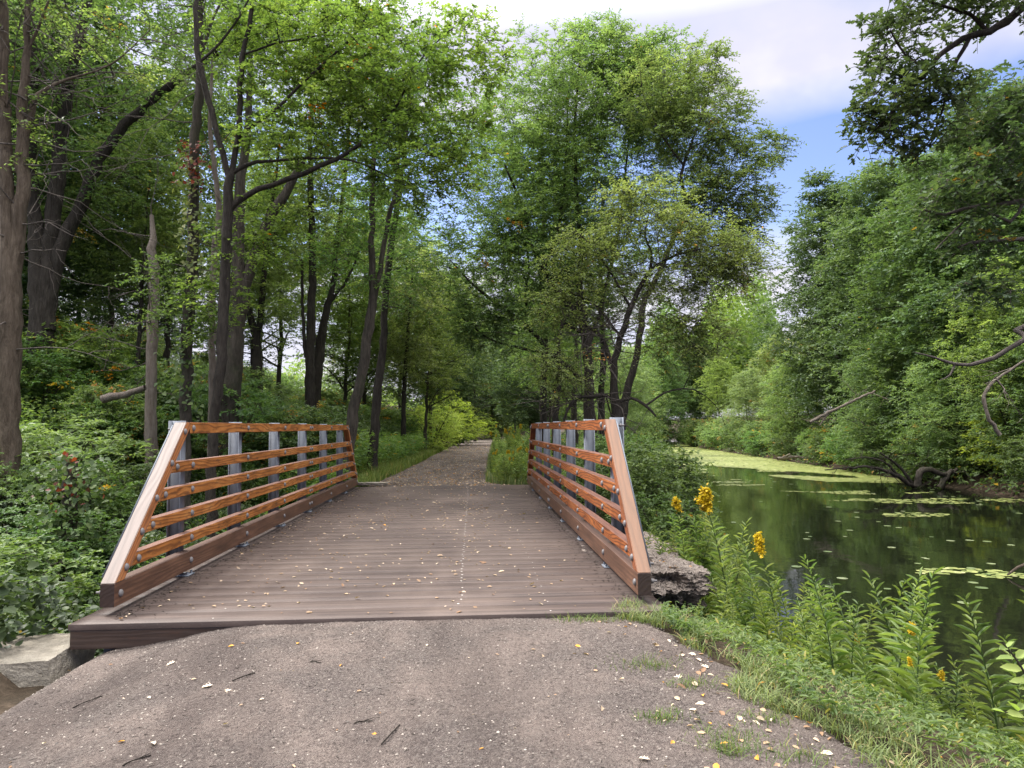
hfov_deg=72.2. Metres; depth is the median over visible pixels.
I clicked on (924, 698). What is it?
leafy weed
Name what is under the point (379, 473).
grass
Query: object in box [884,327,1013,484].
willow tree
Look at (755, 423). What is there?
shrub
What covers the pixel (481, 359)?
sapling
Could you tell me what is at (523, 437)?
undergrowth
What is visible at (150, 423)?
dead tree
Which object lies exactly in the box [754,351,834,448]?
willow tree
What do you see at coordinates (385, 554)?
fallen leaves
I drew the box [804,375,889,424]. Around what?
fallen branch
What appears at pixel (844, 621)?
leafy weed
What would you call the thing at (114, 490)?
shrub
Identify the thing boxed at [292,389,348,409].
shrub
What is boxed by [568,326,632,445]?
broadleaf tree
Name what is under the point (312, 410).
shrub
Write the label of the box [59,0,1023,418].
sky
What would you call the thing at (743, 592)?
leafy weed
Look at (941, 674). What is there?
goldenrod
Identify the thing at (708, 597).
leafy weed
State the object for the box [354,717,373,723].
twig
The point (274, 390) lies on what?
shrub
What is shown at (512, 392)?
broadleaf tree
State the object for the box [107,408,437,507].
undergrowth
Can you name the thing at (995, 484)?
undergrowth
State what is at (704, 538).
leafy weed
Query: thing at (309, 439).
shrub
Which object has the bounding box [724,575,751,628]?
leafy weed
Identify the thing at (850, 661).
leafy weed
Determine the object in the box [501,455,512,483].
leafy weed
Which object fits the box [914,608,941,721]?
leafy weed
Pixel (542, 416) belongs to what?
woodland tree
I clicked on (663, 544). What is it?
leafy weed
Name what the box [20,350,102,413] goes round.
shrub
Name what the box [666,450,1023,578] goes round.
duckweed
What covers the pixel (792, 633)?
leafy weed
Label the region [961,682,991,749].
leafy weed
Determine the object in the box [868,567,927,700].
leafy weed
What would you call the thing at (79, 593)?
ferns
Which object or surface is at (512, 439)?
leafy weed
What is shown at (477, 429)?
shrub
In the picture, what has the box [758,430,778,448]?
shrub
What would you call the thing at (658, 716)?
grass
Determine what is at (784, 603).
leafy weed
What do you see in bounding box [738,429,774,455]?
shrub
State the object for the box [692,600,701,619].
leafy weed
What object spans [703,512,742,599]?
leafy weed
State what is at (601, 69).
willow tree
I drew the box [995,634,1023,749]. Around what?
leafy weed
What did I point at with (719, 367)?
broadleaf tree
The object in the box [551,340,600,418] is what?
broadleaf tree
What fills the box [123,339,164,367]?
shrub
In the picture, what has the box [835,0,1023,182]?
oak tree
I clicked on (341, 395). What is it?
willow tree
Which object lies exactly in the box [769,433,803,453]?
shrub
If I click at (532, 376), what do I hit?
woodland tree
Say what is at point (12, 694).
ground
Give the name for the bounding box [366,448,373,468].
leafy weed
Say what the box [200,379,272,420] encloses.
shrub
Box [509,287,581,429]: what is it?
broadleaf tree
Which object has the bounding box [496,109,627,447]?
woodland tree
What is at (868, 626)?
leafy weed
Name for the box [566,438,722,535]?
bush
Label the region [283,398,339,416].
sumac
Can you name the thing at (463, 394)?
broadleaf tree
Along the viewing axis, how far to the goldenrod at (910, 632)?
4.91 m
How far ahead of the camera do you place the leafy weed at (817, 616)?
6.63 m
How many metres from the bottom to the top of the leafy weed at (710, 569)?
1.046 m
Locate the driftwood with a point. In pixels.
(785, 457)
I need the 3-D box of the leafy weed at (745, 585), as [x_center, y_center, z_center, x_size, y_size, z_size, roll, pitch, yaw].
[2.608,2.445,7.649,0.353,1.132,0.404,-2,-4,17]
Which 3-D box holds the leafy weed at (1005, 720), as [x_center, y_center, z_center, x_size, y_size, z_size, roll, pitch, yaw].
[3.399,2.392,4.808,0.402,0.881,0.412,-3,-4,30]
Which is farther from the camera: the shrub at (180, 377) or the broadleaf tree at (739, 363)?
the broadleaf tree at (739, 363)
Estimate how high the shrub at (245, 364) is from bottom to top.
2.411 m
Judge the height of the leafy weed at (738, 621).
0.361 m
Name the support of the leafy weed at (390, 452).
on the ground at (12, 694)
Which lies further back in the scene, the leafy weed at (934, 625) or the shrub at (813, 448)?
the shrub at (813, 448)
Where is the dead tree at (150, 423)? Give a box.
[77,146,258,476]
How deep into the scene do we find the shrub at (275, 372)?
57.01 m
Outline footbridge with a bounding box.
[68,417,666,652]
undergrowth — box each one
[19,343,437,533]
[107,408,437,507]
[492,438,577,489]
[509,434,686,501]
[542,473,740,584]
[660,601,1023,767]
[680,420,1023,497]
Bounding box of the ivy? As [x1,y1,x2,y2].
[0,400,350,655]
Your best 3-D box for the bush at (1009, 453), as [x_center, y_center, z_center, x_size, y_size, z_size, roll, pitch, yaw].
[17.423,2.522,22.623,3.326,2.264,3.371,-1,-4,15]
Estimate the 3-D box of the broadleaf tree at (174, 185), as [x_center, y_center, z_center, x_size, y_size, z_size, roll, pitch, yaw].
[-17.040,-7.441,29.451,8.209,14.467,8.339,1,-4,-21]
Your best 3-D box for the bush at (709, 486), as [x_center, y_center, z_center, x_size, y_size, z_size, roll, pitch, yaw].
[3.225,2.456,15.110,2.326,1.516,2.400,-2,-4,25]
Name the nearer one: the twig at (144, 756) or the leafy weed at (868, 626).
the twig at (144, 756)
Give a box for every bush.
[0,501,126,583]
[0,531,108,632]
[3,602,99,657]
[564,429,679,502]
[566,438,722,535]
[606,466,719,521]
[873,436,920,466]
[969,435,1020,469]
[995,433,1023,487]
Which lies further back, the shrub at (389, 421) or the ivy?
the shrub at (389, 421)
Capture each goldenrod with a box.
[504,429,511,450]
[515,424,521,447]
[671,496,695,562]
[694,483,751,625]
[750,531,793,655]
[855,634,876,697]
[889,621,915,709]
[907,657,933,726]
[936,669,963,733]
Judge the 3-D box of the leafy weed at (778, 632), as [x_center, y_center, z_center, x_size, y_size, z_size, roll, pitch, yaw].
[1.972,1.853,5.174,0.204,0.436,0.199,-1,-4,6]
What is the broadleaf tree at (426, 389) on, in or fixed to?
on the ground at (12, 694)
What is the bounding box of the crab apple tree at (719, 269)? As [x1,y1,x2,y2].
[509,163,791,453]
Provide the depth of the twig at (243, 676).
4.31 m
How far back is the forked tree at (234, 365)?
19.66 m
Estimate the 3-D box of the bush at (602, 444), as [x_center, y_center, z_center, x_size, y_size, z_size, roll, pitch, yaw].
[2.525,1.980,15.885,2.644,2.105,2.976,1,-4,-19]
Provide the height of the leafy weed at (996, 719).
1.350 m
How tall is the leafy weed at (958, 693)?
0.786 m
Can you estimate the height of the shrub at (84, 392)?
2.429 m
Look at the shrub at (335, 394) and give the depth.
45.77 m
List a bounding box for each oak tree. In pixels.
[7,0,408,399]
[8,0,180,326]
[9,5,109,317]
[412,270,498,418]
[474,277,570,434]
[752,164,919,444]
[802,153,983,437]
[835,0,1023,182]
[862,73,1023,431]
[898,59,1023,379]
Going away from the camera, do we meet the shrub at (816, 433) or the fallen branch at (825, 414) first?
the fallen branch at (825, 414)
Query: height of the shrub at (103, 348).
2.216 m
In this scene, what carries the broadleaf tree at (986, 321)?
on the ground at (12, 694)
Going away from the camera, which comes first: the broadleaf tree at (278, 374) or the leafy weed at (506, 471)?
the leafy weed at (506, 471)
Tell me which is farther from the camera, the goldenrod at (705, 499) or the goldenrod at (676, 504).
the goldenrod at (676, 504)
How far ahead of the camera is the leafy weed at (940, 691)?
5.48 m
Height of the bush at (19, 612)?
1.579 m
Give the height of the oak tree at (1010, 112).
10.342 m
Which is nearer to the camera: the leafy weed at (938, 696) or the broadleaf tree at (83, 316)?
the leafy weed at (938, 696)
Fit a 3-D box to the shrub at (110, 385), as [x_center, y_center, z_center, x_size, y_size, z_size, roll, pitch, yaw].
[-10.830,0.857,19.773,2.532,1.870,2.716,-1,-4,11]
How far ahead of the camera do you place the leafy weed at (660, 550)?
8.53 m
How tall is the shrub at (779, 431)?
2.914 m
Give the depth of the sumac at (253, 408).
19.43 m
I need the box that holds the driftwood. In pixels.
[776,453,811,462]
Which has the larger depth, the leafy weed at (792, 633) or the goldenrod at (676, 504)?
the goldenrod at (676, 504)
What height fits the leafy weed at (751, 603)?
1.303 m
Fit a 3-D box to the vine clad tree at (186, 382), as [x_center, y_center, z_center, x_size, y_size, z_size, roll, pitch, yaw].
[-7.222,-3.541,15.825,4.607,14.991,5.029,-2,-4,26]
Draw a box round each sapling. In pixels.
[358,238,456,455]
[387,241,473,442]
[426,246,491,408]
[992,641,1023,717]
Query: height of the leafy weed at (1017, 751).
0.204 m
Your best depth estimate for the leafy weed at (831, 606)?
5.90 m
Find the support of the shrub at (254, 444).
on the ground at (12, 694)
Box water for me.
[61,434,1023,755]
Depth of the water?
14.39 m
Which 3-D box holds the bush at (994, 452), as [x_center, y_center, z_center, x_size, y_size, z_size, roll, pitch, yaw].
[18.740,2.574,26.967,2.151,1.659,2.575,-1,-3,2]
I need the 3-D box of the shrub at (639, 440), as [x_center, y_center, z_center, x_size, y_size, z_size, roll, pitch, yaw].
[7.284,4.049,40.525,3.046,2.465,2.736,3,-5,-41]
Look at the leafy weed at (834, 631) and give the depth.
6.56 m
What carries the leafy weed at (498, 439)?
on the ground at (12, 694)
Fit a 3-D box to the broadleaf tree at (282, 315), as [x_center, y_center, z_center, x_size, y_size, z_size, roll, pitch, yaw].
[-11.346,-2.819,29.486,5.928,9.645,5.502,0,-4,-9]
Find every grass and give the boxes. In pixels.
[280,442,452,504]
[483,443,553,484]
[546,611,858,767]
[603,595,1011,767]
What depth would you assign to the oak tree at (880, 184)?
38.61 m
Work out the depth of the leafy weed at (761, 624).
6.19 m
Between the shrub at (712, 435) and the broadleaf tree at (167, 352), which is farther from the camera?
the shrub at (712, 435)
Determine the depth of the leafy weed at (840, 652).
4.94 m
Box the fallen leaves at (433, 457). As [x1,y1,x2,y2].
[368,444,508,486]
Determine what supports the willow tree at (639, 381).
on the ground at (12, 694)
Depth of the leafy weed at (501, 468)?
18.83 m
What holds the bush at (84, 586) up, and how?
on the ground at (12, 694)
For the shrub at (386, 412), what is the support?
on the ground at (12, 694)
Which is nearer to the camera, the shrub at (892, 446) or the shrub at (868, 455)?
the shrub at (892, 446)
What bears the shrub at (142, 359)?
on the ground at (12, 694)
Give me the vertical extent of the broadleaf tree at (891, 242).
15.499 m
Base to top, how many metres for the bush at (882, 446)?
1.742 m
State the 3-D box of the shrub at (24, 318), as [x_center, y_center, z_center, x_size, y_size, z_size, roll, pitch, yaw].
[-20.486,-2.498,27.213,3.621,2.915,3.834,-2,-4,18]
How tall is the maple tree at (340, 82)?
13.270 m
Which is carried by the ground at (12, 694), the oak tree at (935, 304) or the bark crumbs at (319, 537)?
the oak tree at (935, 304)
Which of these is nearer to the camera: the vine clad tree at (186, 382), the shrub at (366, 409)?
the vine clad tree at (186, 382)
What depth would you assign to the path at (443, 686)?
3.94 m
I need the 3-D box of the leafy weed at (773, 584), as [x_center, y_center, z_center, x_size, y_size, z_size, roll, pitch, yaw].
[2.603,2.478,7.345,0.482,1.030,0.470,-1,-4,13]
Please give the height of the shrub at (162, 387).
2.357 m
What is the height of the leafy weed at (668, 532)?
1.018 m
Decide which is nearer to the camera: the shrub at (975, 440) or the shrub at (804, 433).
the shrub at (975, 440)
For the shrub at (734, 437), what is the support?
on the ground at (12, 694)
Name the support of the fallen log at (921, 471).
in the water
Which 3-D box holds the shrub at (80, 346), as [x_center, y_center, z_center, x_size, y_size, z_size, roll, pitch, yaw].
[-13.243,-0.513,21.281,4.067,2.999,3.734,-2,-4,18]
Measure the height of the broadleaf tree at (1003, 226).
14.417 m
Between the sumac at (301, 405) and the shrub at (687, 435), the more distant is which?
the shrub at (687, 435)
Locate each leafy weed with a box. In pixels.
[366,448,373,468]
[387,437,393,461]
[486,452,494,470]
[496,433,503,451]
[496,457,508,480]
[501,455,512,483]
[508,427,517,452]
[511,450,520,481]
[516,450,525,481]
[645,528,653,544]
[652,532,666,553]
[655,528,673,553]
[661,530,678,552]
[664,530,689,558]
[667,513,687,554]
[680,533,694,560]
[682,529,700,561]
[686,514,716,616]
[692,516,718,609]
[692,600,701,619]
[693,560,714,620]
[696,515,716,615]
[697,514,719,580]
[698,520,712,557]
[699,597,712,618]
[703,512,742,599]
[705,573,733,627]
[708,534,727,586]
[710,553,742,615]
[711,539,738,619]
[712,561,734,630]
[712,587,724,628]
[723,589,756,643]
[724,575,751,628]
[725,517,751,590]
[727,603,738,634]
[728,596,742,638]
[729,535,750,602]
[729,564,750,610]
[737,542,765,636]
[737,570,751,623]
[739,559,758,621]
[746,579,780,646]
[748,577,780,657]
[750,575,785,641]
[750,583,787,645]
[755,596,776,644]
[762,602,795,659]
[769,571,803,644]
[774,599,789,655]
[782,602,805,660]
[786,605,812,648]
[788,581,817,661]
[790,594,817,650]
[791,597,825,670]
[798,554,854,685]
[800,620,819,669]
[802,586,839,684]
[807,596,823,651]
[810,575,846,680]
[812,595,839,672]
[817,585,858,680]
[824,581,881,700]
[828,599,870,690]
[841,599,883,699]
[846,602,879,680]
[862,677,878,704]
[863,570,930,700]
[867,577,911,693]
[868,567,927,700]
[876,585,924,707]
[882,618,942,708]
[887,566,944,719]
[887,671,904,713]
[897,600,964,730]
[902,700,914,724]
[906,645,932,707]
[908,668,940,729]
[909,704,924,738]
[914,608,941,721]
[929,662,954,723]
[929,696,942,729]
[936,670,971,741]
[937,726,950,748]
[947,654,995,750]
[951,710,958,736]
[952,593,1023,757]
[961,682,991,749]
[973,670,1023,762]
[989,725,1007,756]
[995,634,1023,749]
[1002,736,1020,759]
[1013,737,1023,766]
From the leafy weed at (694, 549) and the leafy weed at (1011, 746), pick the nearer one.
the leafy weed at (1011, 746)
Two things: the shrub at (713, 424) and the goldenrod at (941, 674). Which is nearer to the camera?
the goldenrod at (941, 674)
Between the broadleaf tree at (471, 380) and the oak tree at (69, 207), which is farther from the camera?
the broadleaf tree at (471, 380)
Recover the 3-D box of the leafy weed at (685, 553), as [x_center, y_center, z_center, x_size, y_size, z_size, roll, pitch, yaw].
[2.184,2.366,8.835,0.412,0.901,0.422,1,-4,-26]
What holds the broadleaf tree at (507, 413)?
on the ground at (12, 694)
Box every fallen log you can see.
[100,385,146,402]
[914,461,970,488]
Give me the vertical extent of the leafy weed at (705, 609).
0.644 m
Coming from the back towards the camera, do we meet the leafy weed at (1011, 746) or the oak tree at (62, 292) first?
the oak tree at (62, 292)
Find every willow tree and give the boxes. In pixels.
[303,302,410,417]
[420,7,733,451]
[563,351,653,445]
[577,345,667,450]
[605,345,679,441]
[613,29,806,429]
[714,367,777,448]
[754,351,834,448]
[821,326,933,473]
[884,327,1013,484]
[949,302,1023,479]
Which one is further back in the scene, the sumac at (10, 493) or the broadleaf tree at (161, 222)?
the broadleaf tree at (161, 222)
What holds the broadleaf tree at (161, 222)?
on the ground at (12, 694)
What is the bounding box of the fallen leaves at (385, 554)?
[125,487,582,616]
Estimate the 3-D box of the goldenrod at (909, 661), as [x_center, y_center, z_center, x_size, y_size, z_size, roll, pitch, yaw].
[2.372,1.801,4.057,0.111,0.433,0.136,0,-4,-8]
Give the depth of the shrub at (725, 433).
64.71 m
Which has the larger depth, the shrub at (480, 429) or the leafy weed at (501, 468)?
the shrub at (480, 429)
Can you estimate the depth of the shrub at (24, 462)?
12.38 m
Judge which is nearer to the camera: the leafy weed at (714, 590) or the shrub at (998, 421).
the leafy weed at (714, 590)
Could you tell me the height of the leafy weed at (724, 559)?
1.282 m
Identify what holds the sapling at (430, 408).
on the ground at (12, 694)
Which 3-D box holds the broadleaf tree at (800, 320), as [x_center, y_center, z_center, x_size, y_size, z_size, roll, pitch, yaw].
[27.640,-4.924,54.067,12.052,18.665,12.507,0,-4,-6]
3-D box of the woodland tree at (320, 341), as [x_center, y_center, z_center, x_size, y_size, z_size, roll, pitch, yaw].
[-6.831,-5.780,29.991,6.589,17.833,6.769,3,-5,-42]
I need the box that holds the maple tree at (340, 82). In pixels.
[162,0,525,537]
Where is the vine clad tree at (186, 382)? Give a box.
[86,0,312,529]
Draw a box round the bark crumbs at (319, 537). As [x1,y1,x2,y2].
[115,485,635,617]
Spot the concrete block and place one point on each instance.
(40, 660)
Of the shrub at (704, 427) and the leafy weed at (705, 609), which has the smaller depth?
the leafy weed at (705, 609)
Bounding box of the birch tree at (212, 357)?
[160,6,270,454]
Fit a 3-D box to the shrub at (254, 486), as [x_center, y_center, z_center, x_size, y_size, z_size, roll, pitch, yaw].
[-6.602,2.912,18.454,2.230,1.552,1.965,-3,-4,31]
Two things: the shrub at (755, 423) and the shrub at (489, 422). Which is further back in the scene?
the shrub at (489, 422)
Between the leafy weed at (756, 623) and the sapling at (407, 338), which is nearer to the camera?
the leafy weed at (756, 623)
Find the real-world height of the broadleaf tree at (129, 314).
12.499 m
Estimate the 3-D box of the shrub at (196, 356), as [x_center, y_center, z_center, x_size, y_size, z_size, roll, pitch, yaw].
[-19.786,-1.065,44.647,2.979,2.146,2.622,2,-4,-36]
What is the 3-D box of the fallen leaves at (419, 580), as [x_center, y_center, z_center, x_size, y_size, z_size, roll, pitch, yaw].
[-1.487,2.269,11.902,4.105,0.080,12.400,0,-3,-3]
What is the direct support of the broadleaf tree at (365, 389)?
on the ground at (12, 694)
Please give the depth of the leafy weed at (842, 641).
6.13 m
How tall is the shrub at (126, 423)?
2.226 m
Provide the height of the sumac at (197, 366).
1.754 m
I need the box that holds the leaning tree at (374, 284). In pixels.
[287,0,469,479]
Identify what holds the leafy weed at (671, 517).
on the ground at (12, 694)
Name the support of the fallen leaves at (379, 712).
on the path at (443, 686)
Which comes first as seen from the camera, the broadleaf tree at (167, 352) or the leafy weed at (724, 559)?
the leafy weed at (724, 559)
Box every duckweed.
[666,442,900,481]
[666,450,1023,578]
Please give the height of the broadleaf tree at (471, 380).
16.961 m
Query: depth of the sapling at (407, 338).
34.71 m
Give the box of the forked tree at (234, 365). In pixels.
[151,0,366,489]
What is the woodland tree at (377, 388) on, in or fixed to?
on the ground at (12, 694)
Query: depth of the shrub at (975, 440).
26.24 m
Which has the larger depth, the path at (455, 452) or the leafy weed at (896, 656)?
the path at (455, 452)
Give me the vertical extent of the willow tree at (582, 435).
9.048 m
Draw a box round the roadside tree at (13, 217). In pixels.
[0,0,209,527]
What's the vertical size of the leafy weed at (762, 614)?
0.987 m
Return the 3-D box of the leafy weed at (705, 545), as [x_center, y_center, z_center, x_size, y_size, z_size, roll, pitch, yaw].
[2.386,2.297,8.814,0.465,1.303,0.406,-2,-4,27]
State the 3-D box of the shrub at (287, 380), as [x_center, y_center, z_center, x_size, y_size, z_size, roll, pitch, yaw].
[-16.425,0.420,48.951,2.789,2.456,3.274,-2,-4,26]
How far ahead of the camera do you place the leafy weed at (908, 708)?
3.73 m
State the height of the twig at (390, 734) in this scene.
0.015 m
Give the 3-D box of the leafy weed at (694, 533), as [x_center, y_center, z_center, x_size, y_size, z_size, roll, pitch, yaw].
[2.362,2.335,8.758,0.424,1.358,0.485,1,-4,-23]
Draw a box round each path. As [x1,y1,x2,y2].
[0,617,902,767]
[370,435,527,486]
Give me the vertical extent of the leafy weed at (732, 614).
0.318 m
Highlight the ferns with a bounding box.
[0,388,333,631]
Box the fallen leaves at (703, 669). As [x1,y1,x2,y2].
[542,620,941,767]
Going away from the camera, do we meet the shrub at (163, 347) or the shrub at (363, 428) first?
the shrub at (363, 428)
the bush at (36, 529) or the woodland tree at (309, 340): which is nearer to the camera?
the bush at (36, 529)
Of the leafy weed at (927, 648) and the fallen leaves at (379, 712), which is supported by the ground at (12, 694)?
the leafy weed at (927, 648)
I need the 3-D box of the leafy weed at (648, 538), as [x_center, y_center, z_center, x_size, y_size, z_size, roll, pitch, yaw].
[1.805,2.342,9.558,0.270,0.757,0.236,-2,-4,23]
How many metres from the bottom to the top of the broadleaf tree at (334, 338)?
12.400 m
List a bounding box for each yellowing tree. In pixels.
[744,333,811,422]
[780,322,830,414]
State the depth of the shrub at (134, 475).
14.73 m
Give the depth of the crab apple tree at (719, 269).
18.69 m
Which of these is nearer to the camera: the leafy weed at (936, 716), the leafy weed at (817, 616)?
the leafy weed at (936, 716)
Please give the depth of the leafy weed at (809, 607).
6.65 m
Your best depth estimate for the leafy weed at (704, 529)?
9.73 m
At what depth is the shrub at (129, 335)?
40.97 m
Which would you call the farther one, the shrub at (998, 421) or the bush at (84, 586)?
the shrub at (998, 421)
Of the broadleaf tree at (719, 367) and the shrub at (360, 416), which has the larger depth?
the broadleaf tree at (719, 367)
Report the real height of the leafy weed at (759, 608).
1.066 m
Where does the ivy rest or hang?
on the ground at (12, 694)
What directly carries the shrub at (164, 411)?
on the ground at (12, 694)
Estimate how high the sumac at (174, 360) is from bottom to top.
2.117 m
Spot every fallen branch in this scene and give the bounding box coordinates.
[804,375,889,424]
[825,448,937,488]
[980,360,1023,435]
[1007,563,1023,574]
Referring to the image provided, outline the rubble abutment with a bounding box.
[581,531,716,614]
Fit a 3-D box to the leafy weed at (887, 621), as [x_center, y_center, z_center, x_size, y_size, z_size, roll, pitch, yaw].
[3.118,2.206,5.677,0.486,1.362,0.424,-2,-4,29]
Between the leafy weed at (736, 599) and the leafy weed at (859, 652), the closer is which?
the leafy weed at (859, 652)
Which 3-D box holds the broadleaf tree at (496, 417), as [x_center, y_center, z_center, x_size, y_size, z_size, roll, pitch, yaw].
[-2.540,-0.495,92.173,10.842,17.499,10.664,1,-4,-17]
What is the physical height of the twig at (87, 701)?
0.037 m
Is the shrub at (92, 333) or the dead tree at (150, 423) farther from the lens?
the shrub at (92, 333)
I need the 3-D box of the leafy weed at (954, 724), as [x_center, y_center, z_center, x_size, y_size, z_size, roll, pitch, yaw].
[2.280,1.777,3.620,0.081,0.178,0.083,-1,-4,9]
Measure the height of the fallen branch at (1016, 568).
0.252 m
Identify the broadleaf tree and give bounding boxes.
[13,41,213,348]
[22,184,139,351]
[41,109,220,384]
[71,34,275,375]
[89,214,207,361]
[164,215,307,371]
[201,168,324,376]
[203,140,356,397]
[272,214,419,419]
[305,181,431,417]
[345,200,465,413]
[371,262,477,450]
[382,269,497,444]
[446,291,512,440]
[472,332,520,438]
[482,327,525,433]
[491,355,530,434]
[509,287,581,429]
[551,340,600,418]
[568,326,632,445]
[640,348,695,446]
[669,335,732,426]
[690,356,743,422]
[720,334,763,417]
[785,208,921,407]
[831,149,1023,460]
[931,251,1023,481]
[935,125,1023,373]
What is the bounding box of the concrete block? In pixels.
[0,633,95,686]
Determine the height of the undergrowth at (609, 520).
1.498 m
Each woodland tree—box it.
[184,64,346,402]
[212,34,404,415]
[280,51,432,408]
[333,21,511,470]
[454,112,601,450]
[472,123,605,454]
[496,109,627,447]
[530,109,661,450]
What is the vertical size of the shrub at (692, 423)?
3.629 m
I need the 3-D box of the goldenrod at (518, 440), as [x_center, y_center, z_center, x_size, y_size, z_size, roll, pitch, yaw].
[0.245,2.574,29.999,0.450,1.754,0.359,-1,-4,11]
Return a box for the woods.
[283,269,840,430]
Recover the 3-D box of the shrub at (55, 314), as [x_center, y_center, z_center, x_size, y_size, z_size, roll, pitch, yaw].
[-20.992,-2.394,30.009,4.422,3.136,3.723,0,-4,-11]
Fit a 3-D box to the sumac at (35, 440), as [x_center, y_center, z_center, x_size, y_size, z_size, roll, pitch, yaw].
[-9.357,1.690,14.769,3.992,2.263,4.388,-1,-4,9]
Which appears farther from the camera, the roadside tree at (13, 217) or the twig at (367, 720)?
the roadside tree at (13, 217)
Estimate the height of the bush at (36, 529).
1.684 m
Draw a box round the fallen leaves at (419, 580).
[141,485,541,612]
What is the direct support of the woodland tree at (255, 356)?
on the ground at (12, 694)
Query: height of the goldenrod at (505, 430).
1.567 m
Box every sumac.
[0,475,57,533]
[19,414,157,505]
[59,367,135,399]
[60,341,157,392]
[137,371,313,481]
[141,347,196,372]
[194,363,208,380]
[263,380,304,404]
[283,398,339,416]
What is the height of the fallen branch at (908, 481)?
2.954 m
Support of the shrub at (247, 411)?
on the ground at (12, 694)
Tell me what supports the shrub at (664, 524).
on the ground at (12, 694)
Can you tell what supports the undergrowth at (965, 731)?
on the ground at (12, 694)
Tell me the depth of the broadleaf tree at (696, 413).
92.58 m
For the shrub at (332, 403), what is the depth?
34.65 m
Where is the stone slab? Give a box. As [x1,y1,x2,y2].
[358,482,388,485]
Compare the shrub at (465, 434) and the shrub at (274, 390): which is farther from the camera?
the shrub at (465, 434)
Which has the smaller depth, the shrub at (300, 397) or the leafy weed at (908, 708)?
the leafy weed at (908, 708)
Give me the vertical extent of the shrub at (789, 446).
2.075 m
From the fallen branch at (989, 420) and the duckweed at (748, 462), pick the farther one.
the duckweed at (748, 462)
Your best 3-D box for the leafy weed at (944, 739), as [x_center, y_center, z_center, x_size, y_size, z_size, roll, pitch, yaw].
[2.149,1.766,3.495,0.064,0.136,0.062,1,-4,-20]
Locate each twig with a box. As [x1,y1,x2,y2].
[72,695,102,707]
[122,753,150,765]
[232,672,254,680]
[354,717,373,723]
[381,724,399,744]
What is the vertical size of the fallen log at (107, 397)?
0.430 m
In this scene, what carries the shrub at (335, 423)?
on the ground at (12, 694)
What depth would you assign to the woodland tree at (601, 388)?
33.26 m
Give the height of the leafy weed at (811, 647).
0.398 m
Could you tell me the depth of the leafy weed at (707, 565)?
8.80 m
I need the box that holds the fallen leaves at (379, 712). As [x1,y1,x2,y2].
[9,642,812,767]
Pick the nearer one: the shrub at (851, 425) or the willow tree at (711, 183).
the willow tree at (711, 183)
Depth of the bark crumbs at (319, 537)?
8.90 m
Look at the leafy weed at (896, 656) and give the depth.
5.00 m
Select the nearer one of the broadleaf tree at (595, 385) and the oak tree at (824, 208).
the oak tree at (824, 208)
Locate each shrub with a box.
[0,448,41,505]
[4,455,143,532]
[18,436,122,580]
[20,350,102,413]
[20,355,60,403]
[22,294,74,334]
[22,297,28,330]
[22,316,139,398]
[22,331,64,375]
[23,317,92,352]
[43,391,170,459]
[46,380,165,457]
[56,340,138,389]
[67,325,118,347]
[74,380,175,435]
[85,463,166,522]
[95,336,171,383]
[106,324,172,353]
[111,357,246,420]
[114,380,207,433]
[116,423,228,494]
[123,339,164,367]
[130,404,207,450]
[157,372,199,387]
[179,351,208,365]
[194,366,293,415]
[197,391,257,422]
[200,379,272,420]
[220,465,296,507]
[242,360,249,381]
[242,407,343,467]
[242,419,314,471]
[243,400,371,473]
[263,372,296,395]
[265,371,293,383]
[279,393,304,404]
[286,375,304,388]
[286,413,362,457]
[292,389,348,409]
[320,397,369,430]
[321,388,350,403]
[330,410,383,440]
[337,422,380,452]
[359,402,380,423]
[362,406,406,427]
[362,418,388,434]
[365,419,411,435]
[381,423,400,445]
[382,412,422,434]
[400,399,465,451]
[409,390,477,448]
[432,398,482,445]
[458,412,487,439]
[464,411,497,439]
[521,429,565,447]
[624,434,657,454]
[635,488,718,555]
[676,418,710,446]
[682,426,702,445]
[691,422,723,443]
[699,426,729,448]
[706,415,735,441]
[715,425,743,448]
[729,425,762,448]
[737,419,771,446]
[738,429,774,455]
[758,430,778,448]
[759,419,810,449]
[768,432,804,456]
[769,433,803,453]
[793,427,822,454]
[801,427,842,456]
[801,435,838,463]
[816,425,878,469]
[821,441,846,459]
[827,412,889,450]
[836,425,884,464]
[877,423,974,483]
[884,441,938,478]
[922,405,987,449]
[956,405,1023,473]
[976,398,1022,453]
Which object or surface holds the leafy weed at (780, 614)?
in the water
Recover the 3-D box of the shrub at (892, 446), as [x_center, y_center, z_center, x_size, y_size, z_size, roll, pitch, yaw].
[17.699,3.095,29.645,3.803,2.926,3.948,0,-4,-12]
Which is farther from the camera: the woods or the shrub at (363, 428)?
the woods
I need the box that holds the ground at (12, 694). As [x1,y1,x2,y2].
[0,364,1023,767]
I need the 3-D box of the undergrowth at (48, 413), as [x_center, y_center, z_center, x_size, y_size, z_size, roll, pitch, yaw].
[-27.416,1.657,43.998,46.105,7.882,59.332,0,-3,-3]
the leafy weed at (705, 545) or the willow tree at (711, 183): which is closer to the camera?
the leafy weed at (705, 545)
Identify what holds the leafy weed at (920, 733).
on the ground at (12, 694)
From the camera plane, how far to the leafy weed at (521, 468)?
18.60 m
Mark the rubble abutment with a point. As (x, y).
(683, 581)

